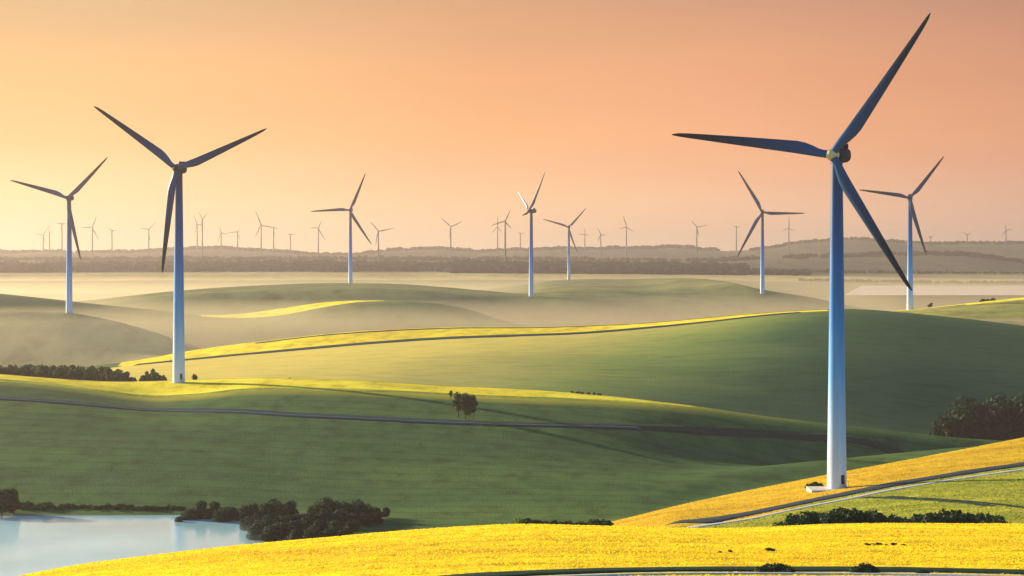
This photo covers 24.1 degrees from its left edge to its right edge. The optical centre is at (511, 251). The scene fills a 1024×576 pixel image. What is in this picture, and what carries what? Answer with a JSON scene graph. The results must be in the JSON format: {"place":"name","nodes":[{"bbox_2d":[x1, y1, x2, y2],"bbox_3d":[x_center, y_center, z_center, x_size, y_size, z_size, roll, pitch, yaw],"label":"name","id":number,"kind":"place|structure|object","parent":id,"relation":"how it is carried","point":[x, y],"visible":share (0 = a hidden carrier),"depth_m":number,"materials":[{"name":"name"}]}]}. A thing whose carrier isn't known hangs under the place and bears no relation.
{"place":"outdoors","nodes":[
{"label":"outdoors","id":0,"kind":"place"},
{"bbox_2d":[0,515,280,575],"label":"lake","id":1,"kind":"structure","parent":0,"point":[31,544],"depth_m":602.30,"materials":[{"name":"liquid"}]},
{"bbox_2d":[0,396,640,428],"bbox_3d":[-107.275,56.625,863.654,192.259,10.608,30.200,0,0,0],"label":"road","id":2,"kind":"structure","parent":0,"point":[320,414],"depth_m":858.92,"materials":[{"name":"grey asphalt"}]},
{"bbox_2d":[134,312,800,365],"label":"road","id":3,"kind":"structure","parent":0,"point":[423,339],"depth_m":1417.16,"materials":[{"name":"grey asphalt"}]},
{"bbox_2d":[0,239,1023,575],"bbox_3d":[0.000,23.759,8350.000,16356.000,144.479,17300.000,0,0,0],"label":"ground","id":4,"kind":"structure","parent":0,"point":[916,371],"depth_m":951.03,"materials":[{"name":"plant"}]},
{"bbox_2d":[0,494,6,512],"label":"tree","id":5,"kind":"object","parent":4,"relation":"on","point":[2,505],"visible":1,"depth_m":651.23,"materials":[{"name":"green plant"}]},
{"bbox_2d":[0,488,19,514],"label":"tree","id":6,"kind":"object","parent":4,"relation":"on","point":[6,494],"visible":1,"depth_m":654.10,"materials":[{"name":"green plant"}]},
{"bbox_2d":[4,365,15,374],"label":"tree","id":7,"kind":"object","parent":4,"relation":"on","point":[10,370],"visible":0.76,"depth_m":1018.27,"materials":[{"name":"green plant"}]},
{"bbox_2d":[3,488,20,513],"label":"tree","id":8,"kind":"object","parent":4,"relation":"on","point":[13,508],"visible":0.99,"depth_m":655.07,"materials":[{"name":"green plant"}]},
{"bbox_2d":[17,366,27,375],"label":"tree","id":9,"kind":"object","parent":4,"relation":"on","point":[22,370],"visible":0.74,"depth_m":1019.21,"materials":[{"name":"green plant"}]},
{"bbox_2d":[34,364,45,377],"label":"tree","id":10,"kind":"object","parent":4,"relation":"on","point":[40,371],"visible":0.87,"depth_m":1013.85,"materials":[{"name":"green plant"}]},
{"bbox_2d":[51,366,65,378],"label":"tree","id":11,"kind":"object","parent":4,"relation":"on","point":[58,372],"visible":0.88,"depth_m":1010.62,"materials":[{"name":"green plant"}]},
{"bbox_2d":[10,157,107,312],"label":"wind turbine","id":12,"kind":"object","parent":4,"relation":"on","point":[69,198],"visible":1,"depth_m":1767.88,"materials":[{"name":"paint"}]},
{"bbox_2d":[58,223,66,253],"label":"wind turbine","id":13,"kind":"object","parent":4,"relation":"on","point":[62,238],"visible":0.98,"depth_m":8198.68,"materials":[{"name":"grey paint"}]},
{"bbox_2d":[69,367,83,379],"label":"tree","id":14,"kind":"object","parent":4,"relation":"on","point":[77,374],"visible":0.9,"depth_m":1013.57,"materials":[{"name":"green plant"}]},
{"bbox_2d":[81,367,98,380],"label":"tree","id":15,"kind":"object","parent":4,"relation":"on","point":[88,374],"visible":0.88,"depth_m":1009.50,"materials":[{"name":"green plant"}]},
{"bbox_2d":[83,216,97,257],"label":"wind turbine","id":16,"kind":"object","parent":4,"relation":"on","point":[92,235],"visible":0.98,"depth_m":7597.64,"materials":[{"name":"grey paint"}]},
{"bbox_2d":[100,368,111,380],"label":"tree","id":17,"kind":"object","parent":4,"relation":"on","point":[106,375],"visible":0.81,"depth_m":1020.58,"materials":[{"name":"green plant"}]},
{"bbox_2d":[108,369,124,381],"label":"tree","id":18,"kind":"object","parent":4,"relation":"on","point":[116,376],"visible":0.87,"depth_m":1017.98,"materials":[{"name":"green plant"}]},
{"bbox_2d":[146,368,158,380],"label":"tree","id":19,"kind":"object","parent":4,"relation":"on","point":[153,375],"visible":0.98,"depth_m":999.71,"materials":[{"name":"green plant"}]},
{"bbox_2d":[94,106,266,382],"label":"wind turbine","id":20,"kind":"object","parent":4,"relation":"on","point":[175,188],"visible":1,"depth_m":959.96,"materials":[{"name":"paint"}]},
{"bbox_2d":[180,510,194,519],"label":"tree","id":21,"kind":"object","parent":4,"relation":"on","point":[184,515],"visible":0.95,"depth_m":643.71,"materials":[{"name":"green plant"}]},
{"bbox_2d":[185,508,203,519],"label":"tree","id":22,"kind":"object","parent":4,"relation":"on","point":[197,515],"visible":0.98,"depth_m":644.80,"materials":[{"name":"green plant"}]},
{"bbox_2d":[194,500,212,518],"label":"tree","id":23,"kind":"object","parent":4,"relation":"on","point":[201,506],"visible":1,"depth_m":646.00,"materials":[{"name":"green plant"}]},
{"bbox_2d":[208,501,220,517],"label":"tree","id":24,"kind":"object","parent":4,"relation":"on","point":[214,506],"visible":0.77,"depth_m":649.09,"materials":[{"name":"green plant"}]},
{"bbox_2d":[212,507,232,522],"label":"tree","id":25,"kind":"object","parent":4,"relation":"on","point":[220,516],"visible":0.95,"depth_m":638.83,"materials":[{"name":"green plant"}]},
{"bbox_2d":[225,506,238,520],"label":"tree","id":26,"kind":"object","parent":4,"relation":"on","point":[234,511],"visible":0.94,"depth_m":642.11,"materials":[{"name":"green plant"}]},
{"bbox_2d":[236,505,252,521],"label":"tree","id":27,"kind":"object","parent":4,"relation":"on","point":[244,510],"visible":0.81,"depth_m":638.60,"materials":[{"name":"green plant"}]},
{"bbox_2d":[239,516,254,530],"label":"tree","id":28,"kind":"object","parent":4,"relation":"on","point":[245,523],"visible":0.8,"depth_m":618.87,"materials":[{"name":"green plant"}]},
{"bbox_2d":[248,503,260,517],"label":"tree","id":29,"kind":"object","parent":4,"relation":"on","point":[254,507],"visible":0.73,"depth_m":641.95,"materials":[{"name":"green plant"}]},
{"bbox_2d":[246,520,265,539],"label":"tree","id":30,"kind":"object","parent":4,"relation":"on","point":[257,530],"visible":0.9,"depth_m":598.86,"materials":[{"name":"green plant"}]},
{"bbox_2d":[255,213,270,255],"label":"wind turbine","id":31,"kind":"object","parent":4,"relation":"on","point":[261,225],"visible":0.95,"depth_m":7697.94,"materials":[{"name":"grey paint"}]},
{"bbox_2d":[253,503,276,521],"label":"tree","id":32,"kind":"object","parent":4,"relation":"on","point":[266,508],"visible":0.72,"depth_m":635.89,"materials":[{"name":"green plant"}]},
{"bbox_2d":[259,525,281,541],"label":"tree","id":33,"kind":"object","parent":4,"relation":"on","point":[269,533],"visible":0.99,"depth_m":592.52,"materials":[{"name":"green plant"}]},
{"bbox_2d":[261,498,281,511],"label":"tree","id":34,"kind":"object","parent":4,"relation":"on","point":[273,501],"visible":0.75,"depth_m":638.46,"materials":[{"name":"green plant"}]},
{"bbox_2d":[273,522,291,540],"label":"tree","id":35,"kind":"object","parent":4,"relation":"on","point":[284,531],"visible":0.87,"depth_m":596.82,"materials":[{"name":"green plant"}]},
{"bbox_2d":[275,503,295,515],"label":"tree","id":36,"kind":"object","parent":4,"relation":"on","point":[286,509],"visible":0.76,"depth_m":636.07,"materials":[{"name":"green plant"}]},
{"bbox_2d":[285,500,299,514],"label":"tree","id":37,"kind":"object","parent":4,"relation":"on","point":[293,503],"visible":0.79,"depth_m":639.40,"materials":[{"name":"green plant"}]},
{"bbox_2d":[287,529,303,539],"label":"tree","id":38,"kind":"object","parent":4,"relation":"on","point":[294,534],"visible":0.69,"depth_m":584.68,"materials":[{"name":"green plant"}]},
{"bbox_2d":[285,520,306,536],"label":"tree","id":39,"kind":"object","parent":4,"relation":"on","point":[296,524],"visible":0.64,"depth_m":602.65,"materials":[{"name":"green plant"}]},
{"bbox_2d":[301,516,315,530],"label":"tree","id":40,"kind":"object","parent":4,"relation":"on","point":[308,521],"visible":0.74,"depth_m":605.97,"materials":[{"name":"green plant"}]},
{"bbox_2d":[303,525,320,538],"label":"tree","id":41,"kind":"object","parent":4,"relation":"on","point":[313,532],"visible":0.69,"depth_m":586.91,"materials":[{"name":"green plant"}]},
{"bbox_2d":[306,501,323,512],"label":"tree","id":42,"kind":"object","parent":4,"relation":"on","point":[311,509],"visible":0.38,"depth_m":632.73,"materials":[{"name":"green plant"}]},
{"bbox_2d":[312,520,330,535],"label":"tree","id":43,"kind":"object","parent":4,"relation":"on","point":[321,525],"visible":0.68,"depth_m":603.16,"materials":[{"name":"green plant"}]},
{"bbox_2d":[314,497,340,513],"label":"tree","id":44,"kind":"object","parent":4,"relation":"on","point":[331,506],"visible":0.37,"depth_m":631.24,"materials":[{"name":"green plant"}]},
{"bbox_2d":[322,528,339,537],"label":"tree","id":45,"kind":"object","parent":4,"relation":"on","point":[329,532],"visible":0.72,"depth_m":588.63,"materials":[{"name":"green plant"}]},
{"bbox_2d":[327,520,344,532],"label":"tree","id":46,"kind":"object","parent":4,"relation":"on","point":[333,523],"visible":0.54,"depth_m":599.02,"materials":[{"name":"green plant"}]},
{"bbox_2d":[332,508,348,525],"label":"tree","id":47,"kind":"object","parent":4,"relation":"on","point":[341,515],"visible":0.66,"depth_m":618.92,"materials":[{"name":"green plant"}]},
{"bbox_2d":[311,173,370,282],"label":"wind turbine","id":48,"kind":"object","parent":4,"relation":"on","point":[351,217],"visible":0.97,"depth_m":2769.90,"materials":[{"name":"paint"}]},
{"bbox_2d":[337,528,351,535],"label":"tree","id":49,"kind":"object","parent":4,"relation":"on","point":[344,531],"visible":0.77,"depth_m":591.25,"materials":[{"name":"green plant"}]},
{"bbox_2d":[339,503,359,514],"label":"tree","id":50,"kind":"object","parent":4,"relation":"on","point":[351,508],"visible":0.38,"depth_m":632.31,"materials":[{"name":"green plant"}]},
{"bbox_2d":[345,520,360,533],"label":"tree","id":51,"kind":"object","parent":4,"relation":"on","point":[354,526],"visible":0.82,"depth_m":605.49,"materials":[{"name":"green plant"}]},
{"bbox_2d":[348,498,366,514],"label":"tree","id":52,"kind":"object","parent":4,"relation":"on","point":[360,505],"visible":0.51,"depth_m":636.63,"materials":[{"name":"green plant"}]},
{"bbox_2d":[363,503,374,516],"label":"tree","id":53,"kind":"object","parent":4,"relation":"on","point":[369,511],"visible":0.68,"depth_m":638.93,"materials":[{"name":"green plant"}]},
{"bbox_2d":[371,512,383,525],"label":"tree","id":54,"kind":"object","parent":4,"relation":"on","point":[377,518],"visible":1,"depth_m":624.84,"materials":[{"name":"green plant"}]},
{"bbox_2d":[372,224,392,259],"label":"wind turbine","id":55,"kind":"object","parent":4,"relation":"on","point":[378,238],"visible":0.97,"depth_m":6397.59,"materials":[{"name":"grey paint"}]},
{"bbox_2d":[382,507,389,516],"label":"tree","id":56,"kind":"object","parent":4,"relation":"on","point":[386,511],"visible":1,"depth_m":643.24,"materials":[{"name":"green plant"}]},
{"bbox_2d":[0,259,811,275],"bbox_3d":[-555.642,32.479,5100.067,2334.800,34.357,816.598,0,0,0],"label":"woodland","id":57,"kind":"object","parent":4,"relation":"on","point":[577,267],"visible":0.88,"depth_m":4854.52,"materials":[{"name":"green plant"}]},
{"bbox_2d":[441,218,460,256],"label":"wind turbine","id":58,"kind":"object","parent":4,"relation":"on","point":[450,238],"visible":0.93,"depth_m":7597.88,"materials":[{"name":"grey paint"}]},
{"bbox_2d":[451,392,460,417],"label":"tree","id":59,"kind":"object","parent":4,"relation":"on","point":[457,397],"visible":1,"depth_m":864.66,"materials":[{"name":"green plant"}]},
{"bbox_2d":[459,393,472,418],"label":"tree","id":60,"kind":"object","parent":4,"relation":"on","point":[464,400],"visible":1,"depth_m":862.09,"materials":[{"name":"green plant"}]},
{"bbox_2d":[467,394,477,418],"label":"tree","id":61,"kind":"object","parent":4,"relation":"on","point":[473,404],"visible":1,"depth_m":862.75,"materials":[{"name":"green plant"}]},
{"bbox_2d":[491,209,510,260],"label":"wind turbine","id":62,"kind":"object","parent":4,"relation":"on","point":[504,235],"visible":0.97,"depth_m":5298.23,"materials":[{"name":"grey paint"}]},
{"bbox_2d":[0,237,1023,262],"bbox_3d":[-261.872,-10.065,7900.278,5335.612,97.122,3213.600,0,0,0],"label":"woodland","id":63,"kind":"object","parent":4,"relation":"on","point":[655,247],"visible":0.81,"depth_m":6844.77,"materials":[{"name":"plant"}]},
{"bbox_2d":[0,259,1023,283],"bbox_3d":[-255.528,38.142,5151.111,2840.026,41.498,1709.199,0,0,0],"label":"hedgerow","id":64,"kind":"object","parent":4,"relation":"on","point":[884,272],"visible":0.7,"depth_m":5211.82,"materials":[{"name":"green plant"}]},
{"bbox_2d":[513,518,525,523],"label":"bush","id":65,"kind":"object","parent":4,"relation":"on","point":[518,521],"visible":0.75,"depth_m":377.50,"materials":[{"name":"green plant"}]},
{"bbox_2d":[19,523,1023,575],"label":"crop","id":66,"kind":"object","parent":4,"relation":"on","point":[380,534],"visible":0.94,"depth_m":296.44,"materials":[{"name":"yellow plant"}]},
{"bbox_2d":[518,172,544,295],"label":"wind turbine","id":67,"kind":"object","parent":4,"relation":"on","point":[531,281],"visible":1,"depth_m":2408.26,"materials":[{"name":"paint"}]},
{"bbox_2d":[543,208,585,279],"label":"wind turbine","id":68,"kind":"object","parent":4,"relation":"on","point":[568,258],"visible":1,"depth_m":3797.90,"materials":[{"name":"paint"}]},
{"bbox_2d":[693,223,704,257],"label":"wind turbine","id":69,"kind":"object","parent":4,"relation":"on","point":[696,240],"visible":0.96,"depth_m":7298.26,"materials":[{"name":"grey paint"}]},
{"bbox_2d":[755,566,771,571],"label":"bush","id":70,"kind":"object","parent":4,"relation":"on","point":[760,569],"visible":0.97,"depth_m":245.72,"materials":[{"name":"green plant"}]},
{"bbox_2d":[737,171,803,293],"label":"wind turbine","id":71,"kind":"object","parent":4,"relation":"on","point":[762,276],"visible":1,"depth_m":2607.79,"materials":[{"name":"paint"}]},
{"bbox_2d":[762,562,791,571],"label":"bush","id":72,"kind":"object","parent":4,"relation":"on","point":[775,567],"visible":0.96,"depth_m":246.59,"materials":[{"name":"green plant"}]},
{"bbox_2d":[783,514,800,525],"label":"bush","id":73,"kind":"object","parent":4,"relation":"on","point":[792,521],"visible":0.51,"depth_m":390.14,"materials":[{"name":"green plant"}]},
{"bbox_2d":[672,13,929,492],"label":"wind turbine","id":74,"kind":"object","parent":4,"relation":"on","point":[838,154],"visible":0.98,"depth_m":610.13,"materials":[{"name":"paint"}]},
{"bbox_2d":[794,516,812,525],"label":"bush","id":75,"kind":"object","parent":4,"relation":"on","point":[805,521],"visible":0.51,"depth_m":388.62,"materials":[{"name":"green plant"}]},
{"bbox_2d":[796,510,819,523],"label":"bush","id":76,"kind":"object","parent":4,"relation":"on","point":[802,515],"visible":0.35,"depth_m":392.81,"materials":[{"name":"green plant"}]},
{"bbox_2d":[798,511,821,523],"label":"bush","id":77,"kind":"object","parent":4,"relation":"on","point":[816,516],"visible":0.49,"depth_m":391.79,"materials":[{"name":"green plant"}]},
{"bbox_2d":[611,437,1023,526],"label":"flower field","id":78,"kind":"structure","parent":4,"relation":"on","point":[736,497],"depth_m":628.96,"materials":[{"name":"yellow plant"}]},
{"bbox_2d":[628,467,1023,527],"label":"meadow grass","id":79,"kind":"structure","parent":4,"relation":"on","point":[757,520],"depth_m":526.08,"materials":[{"name":"plant"}]},
{"bbox_2d":[820,510,846,523],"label":"bush","id":80,"kind":"object","parent":4,"relation":"on","point":[831,517],"visible":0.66,"depth_m":387.69,"materials":[{"name":"green plant"}]},
{"bbox_2d":[838,507,862,522],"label":"bush","id":81,"kind":"object","parent":4,"relation":"on","point":[850,517],"visible":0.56,"depth_m":389.82,"materials":[{"name":"green plant"}]},
{"bbox_2d":[849,562,875,572],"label":"bush","id":82,"kind":"object","parent":4,"relation":"on","point":[858,568],"visible":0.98,"depth_m":245.03,"materials":[{"name":"green plant"}]},
{"bbox_2d":[854,511,872,522],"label":"bush","id":83,"kind":"object","parent":4,"relation":"on","point":[865,516],"visible":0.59,"depth_m":390.23,"materials":[{"name":"green plant"}]},
{"bbox_2d":[861,566,881,572],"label":"bush","id":84,"kind":"object","parent":4,"relation":"on","point":[872,569],"visible":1,"depth_m":244.41,"materials":[{"name":"green plant"}]},
{"bbox_2d":[867,512,885,522],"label":"bush","id":85,"kind":"object","parent":4,"relation":"on","point":[875,518],"visible":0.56,"depth_m":388.86,"materials":[{"name":"green plant"}]},
{"bbox_2d":[860,156,943,309],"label":"wind turbine","id":86,"kind":"object","parent":4,"relation":"on","point":[911,211],"visible":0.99,"depth_m":1818.97,"materials":[{"name":"paint"}]},
{"bbox_2d":[919,512,947,522],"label":"bush","id":87,"kind":"object","parent":4,"relation":"on","point":[935,518],"visible":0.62,"depth_m":387.26,"materials":[{"name":"green plant"}]},
{"bbox_2d":[934,508,950,517],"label":"bush","id":88,"kind":"object","parent":4,"relation":"on","point":[945,513],"visible":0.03,"depth_m":401.11,"materials":[{"name":"green plant"}]},
{"bbox_2d":[928,415,964,437],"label":"tree","id":89,"kind":"object","parent":4,"relation":"on","point":[945,427],"visible":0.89,"depth_m":1117.64,"materials":[{"name":"green plant"}]},
{"bbox_2d":[948,515,963,523],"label":"bush","id":90,"kind":"object","parent":4,"relation":"on","point":[953,520],"visible":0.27,"depth_m":391.96,"materials":[{"name":"green plant"}]},
{"bbox_2d":[947,509,972,522],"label":"bush","id":91,"kind":"object","parent":4,"relation":"on","point":[958,513],"visible":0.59,"depth_m":394.14,"materials":[{"name":"green plant"}]},
{"bbox_2d":[938,401,982,438],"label":"tree","id":92,"kind":"object","parent":4,"relation":"on","point":[966,421],"visible":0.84,"depth_m":1116.87,"materials":[{"name":"green plant"}]},
{"bbox_2d":[948,395,986,439],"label":"tree","id":93,"kind":"object","parent":4,"relation":"on","point":[965,400],"visible":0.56,"depth_m":1124.64,"materials":[{"name":"green plant"}]},
{"bbox_2d":[965,511,978,522],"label":"bush","id":94,"kind":"object","parent":4,"relation":"on","point":[974,520],"visible":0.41,"depth_m":394.27,"materials":[{"name":"green plant"}]},
{"bbox_2d":[975,395,1017,440],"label":"tree","id":95,"kind":"object","parent":4,"relation":"on","point":[990,402],"visible":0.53,"depth_m":1120.02,"materials":[{"name":"green plant"}]},
{"bbox_2d":[980,404,1023,440],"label":"tree","id":96,"kind":"object","parent":4,"relation":"on","point":[1001,424],"visible":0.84,"depth_m":1113.04,"materials":[{"name":"green plant"}]},
{"bbox_2d":[989,393,1023,439],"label":"tree","id":97,"kind":"object","parent":4,"relation":"on","point":[1020,408],"visible":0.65,"depth_m":1113.08,"materials":[{"name":"green plant"}]},
{"bbox_2d":[1010,397,1023,438],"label":"tree","id":98,"kind":"object","parent":4,"relation":"on","point":[1021,417],"visible":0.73,"depth_m":1112.32,"materials":[{"name":"green plant"}]},
{"bbox_2d":[0,0,1023,252],"label":"sky","id":99,"kind":"structure","parent":0,"point":[449,110],"materials":[{"name":"orange"}]},
{"bbox_2d":[255,309,893,343],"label":"track","id":100,"kind":"structure","parent":0,"point":[507,327],"depth_m":1484.24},
{"bbox_2d":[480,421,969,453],"bbox_3d":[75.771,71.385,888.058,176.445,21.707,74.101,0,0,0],"label":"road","id":101,"kind":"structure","parent":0,"point":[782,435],"depth_m":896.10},
{"bbox_2d":[438,566,1023,575],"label":"road","id":102,"kind":"structure","parent":0,"point":[730,569],"depth_m":247.63,"materials":[{"name":"grey asphalt"}]},
{"bbox_2d":[550,572,1023,575],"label":"track","id":103,"kind":"structure","parent":0,"point":[787,573],"depth_m":242.54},
{"bbox_2d":[666,462,1023,524],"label":"road","id":104,"kind":"structure","parent":0,"point":[718,519],"depth_m":582.63,"materials":[{"name":"grey asphalt"}]},
{"bbox_2d":[689,469,1023,527],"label":"track","id":105,"kind":"structure","parent":0,"point":[719,523],"depth_m":562.00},
{"bbox_2d":[845,286,1023,294],"bbox_3d":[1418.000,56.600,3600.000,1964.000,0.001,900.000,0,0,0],"label":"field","id":106,"kind":"structure","parent":0,"point":[942,290],"depth_m":3528.37,"materials":[{"name":"liquid"}]},
{"bbox_2d":[861,496,1023,508],"bbox_3d":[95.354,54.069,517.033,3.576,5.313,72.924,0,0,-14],"label":"track","id":107,"kind":"structure","parent":0,"point":[1007,505],"depth_m":510.05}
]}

